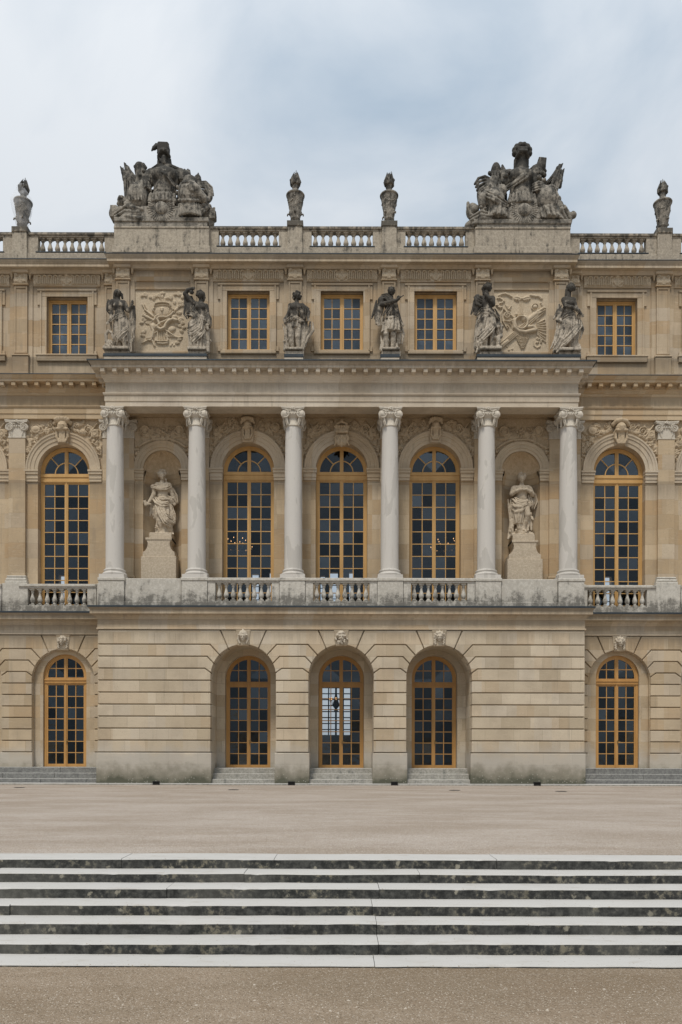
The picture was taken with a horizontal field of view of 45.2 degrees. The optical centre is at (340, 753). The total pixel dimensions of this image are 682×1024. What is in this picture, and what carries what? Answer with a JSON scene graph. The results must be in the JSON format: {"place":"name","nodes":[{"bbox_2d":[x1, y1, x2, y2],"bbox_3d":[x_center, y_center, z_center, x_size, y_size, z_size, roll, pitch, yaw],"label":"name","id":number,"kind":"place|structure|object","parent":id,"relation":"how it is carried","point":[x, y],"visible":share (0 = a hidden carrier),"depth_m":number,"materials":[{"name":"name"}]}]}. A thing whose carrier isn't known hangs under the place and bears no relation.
{"place":"outdoors","nodes":[
{"label":"outdoors","id":0,"kind":"place"},
{"bbox_2d":[0,785,681,854],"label":"terrace ground","id":1,"kind":"structure","parent":0,"point":[381,813],"depth_m":15.59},
{"bbox_2d":[0,220,681,783],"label":"palace","id":2,"kind":"structure","parent":1,"relation":"on","point":[338,444],"depth_m":34.13,"materials":[{"name":"stone"}]},
{"bbox_2d":[13,178,32,225],"bbox_3d":[-13.453,-23.248,34.639,0.777,2.197,0.775,3,-1,-23],"label":"urn","id":3,"kind":"object","parent":2,"relation":"on","point":[23,203],"visible":1,"depth_m":34.46,"materials":[{"name":"stone"}]},
{"bbox_2d":[44,655,85,766],"bbox_3d":[-11.616,-1.825,34.560,1.830,4.733,0.201,0,0,0],"label":"glazed door","id":4,"kind":"structure","parent":2,"relation":"in","point":[65,680],"depth_m":34.55,"materials":[{"name":"paint"}]},
{"bbox_2d":[40,448,89,604],"bbox_3d":[-11.599,-9.409,34.595,2.170,7.025,0.170,0,0,0],"label":"french window","id":5,"kind":"structure","parent":2,"relation":"in","point":[66,479],"depth_m":34.57,"materials":[{"name":"paint"}]},
{"bbox_2d":[49,300,87,353],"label":"attic window","id":6,"kind":"structure","parent":2,"relation":"in","point":[68,320],"depth_m":35.20,"materials":[{"name":"glass"}]},
{"bbox_2d":[102,289,135,352],"bbox_3d":[-9.126,-17.695,33.716,1.376,2.842,0.814,0,0,0],"label":"statue","id":7,"kind":"object","parent":2,"relation":"on","point":[123,334],"visible":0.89,"depth_m":33.56,"materials":[{"name":"stone"}]},
{"bbox_2d":[141,537,178,577],"bbox_3d":[-7.570,-8.023,34.390,1.462,1.912,0.880,0,0,0],"label":"statue pedestal","id":8,"kind":"object","parent":2,"relation":"on","point":[159,558],"visible":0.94,"depth_m":33.95,"materials":[{"name":"stone"}]},
{"bbox_2d":[143,469,177,540],"bbox_3d":[-7.551,-10.459,34.426,1.409,3.023,0.730,0,0,0],"label":"statue","id":9,"kind":"object","parent":8,"relation":"on","point":[162,512],"visible":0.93,"depth_m":34.26,"materials":[{"name":"stone"}]},
{"bbox_2d":[109,141,216,225],"bbox_3d":[-7.454,-23.652,34.209,4.478,3.790,1.334,0,0,0],"label":"war trophy","id":10,"kind":"object","parent":2,"relation":"on","point":[141,202],"visible":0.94,"depth_m":33.80,"materials":[{"name":"stone"}]},
{"bbox_2d":[183,287,211,354],"bbox_3d":[-5.910,-17.693,33.725,1.181,2.853,0.761,0,0,0],"label":"statue","id":11,"kind":"object","parent":2,"relation":"on","point":[199,326],"visible":0.93,"depth_m":33.55,"materials":[{"name":"stone"}]},
{"bbox_2d":[228,534,252,553],"bbox_3d":[-4.922,-11.740,38.700,1.520,4.442,1.509,0,0,0],"label":"chandelier","id":12,"kind":"object","parent":2,"relation":"hanging from","point":[235,549],"visible":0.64,"depth_m":38.66,"materials":[{"name":"gold metal"}]},
{"bbox_2d":[226,656,270,767],"bbox_3d":[-3.910,-1.782,34.700,1.920,4.733,0.201,0,0,0],"label":"glazed door","id":13,"kind":"structure","parent":2,"relation":"in","point":[248,684],"depth_m":34.69,"materials":[{"name":"paint"}]},
{"bbox_2d":[223,446,273,600],"bbox_3d":[-3.893,-9.446,34.685,2.170,7.135,0.170,0,0,0],"label":"french window","id":14,"kind":"structure","parent":2,"relation":"in","point":[248,477],"depth_m":34.66,"materials":[{"name":"paint"}]},
{"bbox_2d":[228,295,269,349],"bbox_3d":[-3.873,-18.104,34.615,1.770,2.430,0.370,0,0,0],"label":"attic window","id":15,"kind":"structure","parent":2,"relation":"in","point":[248,315],"depth_m":34.79,"materials":[{"name":"glass"}]},
{"bbox_2d":[286,172,304,219],"bbox_3d":[-1.904,-23.223,34.200,0.777,2.197,0.775,0,0,0],"label":"urn","id":16,"kind":"object","parent":2,"relation":"on","point":[295,196],"visible":0.98,"depth_m":34.01,"materials":[{"name":"stone"}]},
{"bbox_2d":[282,290,314,353],"bbox_3d":[-1.751,-17.657,33.713,1.326,2.801,0.684,0,0,0],"label":"statue","id":17,"kind":"object","parent":2,"relation":"on","point":[297,326],"visible":0.96,"depth_m":33.59,"materials":[{"name":"stone"}]},
{"bbox_2d":[331,692,338,712],"bbox_3d":[-0.240,-3.616,39.700,0.600,3.269,0.604,0,0,-22],"label":"hall lantern","id":18,"kind":"object","parent":2,"relation":"hanging from","point":[335,703],"visible":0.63,"depth_m":39.61,"materials":[{"name":"metal"}]},
{"bbox_2d":[58,574,619,735],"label":"courtyard window","id":19,"kind":"structure","parent":2,"relation":"in","point":[328,693],"depth_m":46.14,"materials":[{"name":"metal"}]},
{"bbox_2d":[319,656,363,767],"bbox_3d":[0.004,-1.773,34.700,1.920,4.733,0.201,0,0,0],"label":"glazed door","id":20,"kind":"structure","parent":2,"relation":"in","point":[340,684],"depth_m":34.69,"materials":[{"name":"paint"}]},
{"bbox_2d":[316,447,366,600],"bbox_3d":[0.021,-9.437,34.685,2.170,7.135,0.170,0,0,0],"label":"french window","id":21,"kind":"structure","parent":2,"relation":"in","point":[341,477],"depth_m":34.66,"materials":[{"name":"paint"}]},
{"bbox_2d":[321,295,362,349],"bbox_3d":[0.041,-18.095,34.615,1.770,2.430,0.370,0,0,0],"label":"attic window","id":22,"kind":"structure","parent":2,"relation":"in","point":[341,315],"depth_m":34.79,"materials":[{"name":"glass"}]},
{"bbox_2d":[371,286,404,357],"bbox_3d":[1.934,-17.735,33.713,1.412,2.972,0.747,0,0,0],"label":"statue","id":23,"kind":"object","parent":2,"relation":"on","point":[392,324],"visible":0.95,"depth_m":33.57,"materials":[{"name":"stone"}]},
{"bbox_2d":[380,171,397,219],"bbox_3d":[2.010,-23.214,34.200,0.775,2.197,0.777,0,0,38],"label":"urn","id":24,"kind":"object","parent":2,"relation":"on","point":[388,196],"visible":0.98,"depth_m":34.01,"materials":[{"name":"stone"}]},
{"bbox_2d":[412,656,455,767],"bbox_3d":[3.918,-1.765,34.700,1.920,4.733,0.201,0,0,0],"label":"glazed door","id":25,"kind":"structure","parent":2,"relation":"in","point":[433,684],"depth_m":34.69,"materials":[{"name":"paint"}]},
{"bbox_2d":[409,447,459,600],"bbox_3d":[3.935,-9.429,34.685,2.170,7.135,0.170,0,0,0],"label":"french window","id":26,"kind":"structure","parent":2,"relation":"in","point":[433,477],"depth_m":34.66,"materials":[{"name":"paint"}]},
{"bbox_2d":[414,295,455,349],"bbox_3d":[3.955,-18.086,34.615,1.770,2.430,0.370,0,0,0],"label":"attic window","id":27,"kind":"structure","parent":2,"relation":"in","point":[435,315],"depth_m":34.79,"materials":[{"name":"glass"}]},
{"bbox_2d":[430,459,454,554],"bbox_3d":[4.975,-11.718,38.700,1.520,4.442,1.509,0,0,0],"label":"chandelier","id":28,"kind":"object","parent":2,"relation":"hanging from","point":[447,550],"visible":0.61,"depth_m":38.69,"materials":[{"name":"gold metal"}]},
{"bbox_2d":[470,282,503,353],"bbox_3d":[6.010,-17.797,33.718,1.370,3.116,0.802,0,0,0],"label":"statue","id":29,"kind":"object","parent":2,"relation":"on","point":[489,325],"visible":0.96,"depth_m":33.53,"materials":[{"name":"stone"}]},
{"bbox_2d":[464,142,576,226],"bbox_3d":[7.513,-23.651,34.192,4.688,3.856,1.368,0,0,0],"label":"war trophy","id":30,"kind":"object","parent":2,"relation":"on","point":[534,199],"visible":0.86,"depth_m":33.80,"materials":[{"name":"stone"}]},
{"bbox_2d":[504,540,542,578],"bbox_3d":[7.638,-7.953,34.390,1.462,1.840,0.880,0,0,0],"label":"statue pedestal","id":31,"kind":"object","parent":2,"relation":"on","point":[523,560],"visible":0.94,"depth_m":33.95,"materials":[{"name":"stone"}]},
{"bbox_2d":[507,472,537,542],"bbox_3d":[7.640,-10.348,34.440,1.328,2.951,0.758,0,0,0],"label":"statue","id":32,"kind":"object","parent":31,"relation":"on","point":[521,518],"visible":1,"depth_m":34.27,"materials":[{"name":"stone"}]},
{"bbox_2d":[550,282,583,357],"bbox_3d":[9.319,-17.801,33.718,1.418,3.138,0.802,0,0,0],"label":"statue","id":33,"kind":"object","parent":2,"relation":"on","point":[569,329],"visible":0.92,"depth_m":33.51,"materials":[{"name":"stone"}]},
{"bbox_2d":[596,302,634,354],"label":"attic window","id":34,"kind":"structure","parent":2,"relation":"in","point":[615,321],"depth_m":34.93,"materials":[{"name":"glass"}]},
{"bbox_2d":[596,656,637,767],"bbox_3d":[11.624,-1.772,34.560,1.830,4.733,0.201,0,0,0],"label":"glazed door","id":35,"kind":"structure","parent":2,"relation":"in","point":[615,682],"depth_m":34.56,"materials":[{"name":"paint"}]},
{"bbox_2d":[593,449,642,606],"bbox_3d":[11.641,-9.356,34.595,2.170,7.025,0.170,0,0,0],"label":"french window","id":36,"kind":"structure","parent":2,"relation":"in","point":[616,480],"depth_m":34.57,"materials":[{"name":"paint"}]},
{"bbox_2d":[653,179,672,227],"bbox_3d":[13.603,-23.188,34.620,0.775,2.197,0.777,0,0,-25],"label":"urn","id":37,"kind":"object","parent":2,"relation":"on","point":[662,204],"visible":1,"depth_m":34.44,"materials":[{"name":"stone"}]},
{"bbox_2d":[0,782,681,785],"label":"kerb","id":38,"kind":"structure","parent":1,"relation":"on","point":[5,783],"depth_m":32.36,"materials":[{"name":"grey stone"}]},
{"bbox_2d":[152,781,159,784],"bbox_3d":[-7.307,1.158,32.375,0.270,0.150,0.150,0,0,0],"label":"drain outlet","id":39,"kind":"object","parent":38,"relation":"attached to","point":[155,782],"visible":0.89,"depth_m":32.33,"materials":[{"name":"black metal"}]},
{"bbox_2d":[533,782,540,785],"bbox_3d":[7.751,1.193,32.375,0.270,0.150,0.150,0,0,0],"label":"drain outlet","id":40,"kind":"object","parent":38,"relation":"attached to","point":[537,783],"visible":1,"depth_m":32.33,"materials":[{"name":"black metal"}]},
{"bbox_2d":[0,966,681,1023],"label":"ground","id":41,"kind":"structure","parent":0,"point":[566,1001],"depth_m":6.56,"materials":[{"name":"beige gravel"}]},
{"bbox_2d":[0,853,681,968],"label":"garden steps","id":42,"kind":"structure","parent":41,"relation":"on","point":[217,910],"depth_m":8.56,"materials":[{"name":"stone"}]},
{"bbox_2d":[0,828,681,1023],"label":"pebbles","id":43,"kind":"object","parent":41,"relation":"on","point":[349,983],"visible":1,"depth_m":6.81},
{"bbox_2d":[0,0,681,734],"label":"sky","id":44,"kind":"structure","parent":0,"point":[245,96],"materials":[{"name":"white"}]}
]}

